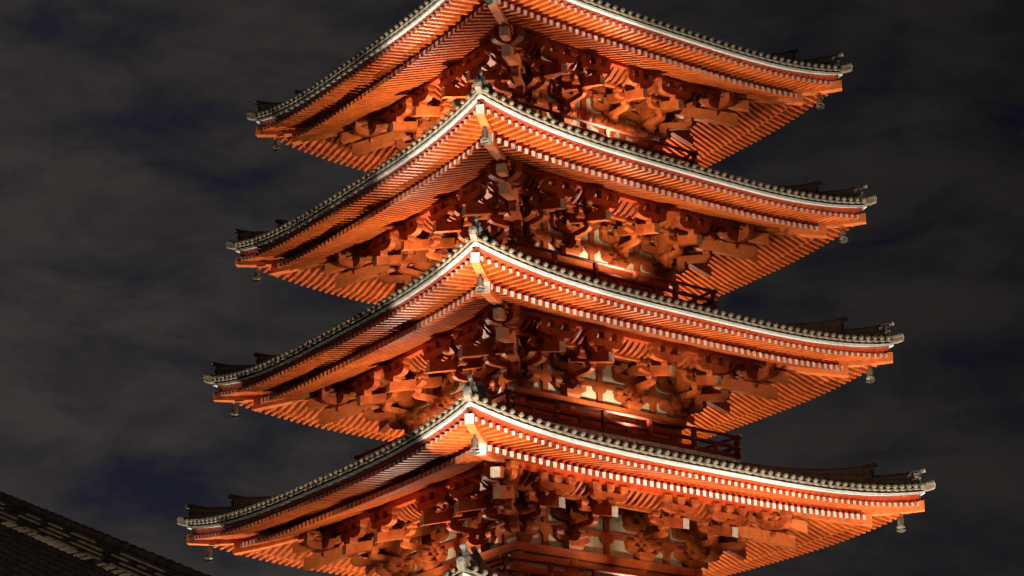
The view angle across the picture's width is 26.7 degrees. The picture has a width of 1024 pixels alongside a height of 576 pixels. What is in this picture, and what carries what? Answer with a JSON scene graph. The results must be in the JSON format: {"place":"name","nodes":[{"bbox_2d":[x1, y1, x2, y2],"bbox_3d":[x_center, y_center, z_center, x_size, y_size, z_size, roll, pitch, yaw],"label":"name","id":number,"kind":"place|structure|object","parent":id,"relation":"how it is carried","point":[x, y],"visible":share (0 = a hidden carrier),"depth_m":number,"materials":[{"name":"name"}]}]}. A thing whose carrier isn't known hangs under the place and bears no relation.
{"place":"outdoors","nodes":[
{"label":"outdoors","id":0,"kind":"place"},
{"bbox_2d":[0,491,210,575],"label":"temple hall","id":1,"kind":"structure","parent":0,"point":[35,540],"depth_m":29.85,"materials":[{"name":"tile"}]},
{"bbox_2d":[0,0,1023,575],"label":"sky","id":2,"kind":"structure","parent":0,"point":[131,156],"materials":[{"name":"grey"}]},
{"bbox_2d":[177,0,935,575],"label":"pagoda","id":3,"kind":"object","parent":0,"point":[589,368],"visible":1,"depth_m":51.96,"materials":[{"name":"orange paint"}]},
{"bbox_2d":[205,545,212,562],"bbox_3d":[-7.614,6.674,54.210,0.210,0.485,0.218,13,-24,-32],"label":"wind bell","id":4,"kind":"object","parent":3,"relation":"hanging from","point":[208,556],"visible":1,"depth_m":54.15,"materials":[{"name":"brown metal"}]},
{"bbox_2d":[230,401,238,418],"bbox_3d":[-7.117,3.124,55.403,0.210,0.485,0.210,13,-24,-32],"label":"wind bell","id":5,"kind":"object","parent":3,"relation":"hanging from","point":[234,412],"visible":1,"depth_m":55.35,"materials":[{"name":"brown metal"}]},
{"bbox_2d":[253,266,260,282],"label":"wind bell","id":6,"kind":"object","parent":3,"relation":"hanging from","point":[257,277],"visible":1,"depth_m":56.54,"materials":[{"name":"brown metal"}]},
{"bbox_2d":[273,136,280,151],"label":"wind bell","id":7,"kind":"object","parent":3,"relation":"hanging from","point":[276,147],"visible":1,"depth_m":57.74,"materials":[{"name":"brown metal"}]},
{"bbox_2d":[469,434,479,454],"bbox_3d":[-0.772,3.242,44.813,0.210,0.485,0.210,13,-24,-32],"label":"wind bell","id":8,"kind":"object","parent":3,"relation":"hanging from","point":[474,444],"visible":1,"depth_m":44.76,"materials":[{"name":"brown metal"}]},
{"bbox_2d":[475,273,485,293],"bbox_3d":[-0.682,-0.103,46.566,0.210,0.485,0.210,13,-24,-32],"label":"wind bell","id":9,"kind":"object","parent":3,"relation":"hanging from","point":[480,287],"visible":1,"depth_m":46.51,"materials":[{"name":"brown metal"}]},
{"bbox_2d":[480,126,489,144],"bbox_3d":[-0.605,-3.417,48.234,0.207,0.485,0.207,2,-20,-7],"label":"wind bell","id":10,"kind":"object","parent":3,"relation":"hanging from","point":[484,139],"visible":1,"depth_m":48.19,"materials":[{"name":"brown metal"}]},
{"bbox_2d":[484,0,492,4],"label":"wind bell","id":11,"kind":"object","parent":3,"relation":"hanging from","point":[488,2],"visible":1,"depth_m":49.82,"materials":[{"name":"grey metal"}]},
{"bbox_2d":[815,93,824,108],"bbox_3d":[7.889,-4.799,55.290,0.210,0.485,0.210,13,-24,-32],"label":"wind bell","id":12,"kind":"object","parent":3,"relation":"hanging from","point":[819,104],"visible":1,"depth_m":55.24,"materials":[{"name":"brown metal"}]},
{"bbox_2d":[840,226,847,242],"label":"wind bell","id":13,"kind":"object","parent":3,"relation":"hanging from","point":[843,235],"visible":1,"depth_m":53.90,"materials":[{"name":"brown metal"}]},
{"bbox_2d":[866,365,874,382],"bbox_3d":[8.726,2.089,52.615,0.207,0.485,0.207,2,-20,-7],"label":"wind bell","id":14,"kind":"object","parent":3,"relation":"hanging from","point":[869,373],"visible":1,"depth_m":52.57,"materials":[{"name":"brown metal"}]},
{"bbox_2d":[896,513,905,532],"bbox_3d":[9.232,5.573,51.245,0.210,0.485,0.210,13,-24,-32],"label":"wind bell","id":15,"kind":"object","parent":3,"relation":"hanging from","point":[900,523],"visible":1,"depth_m":51.19,"materials":[{"name":"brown metal"}]}
]}

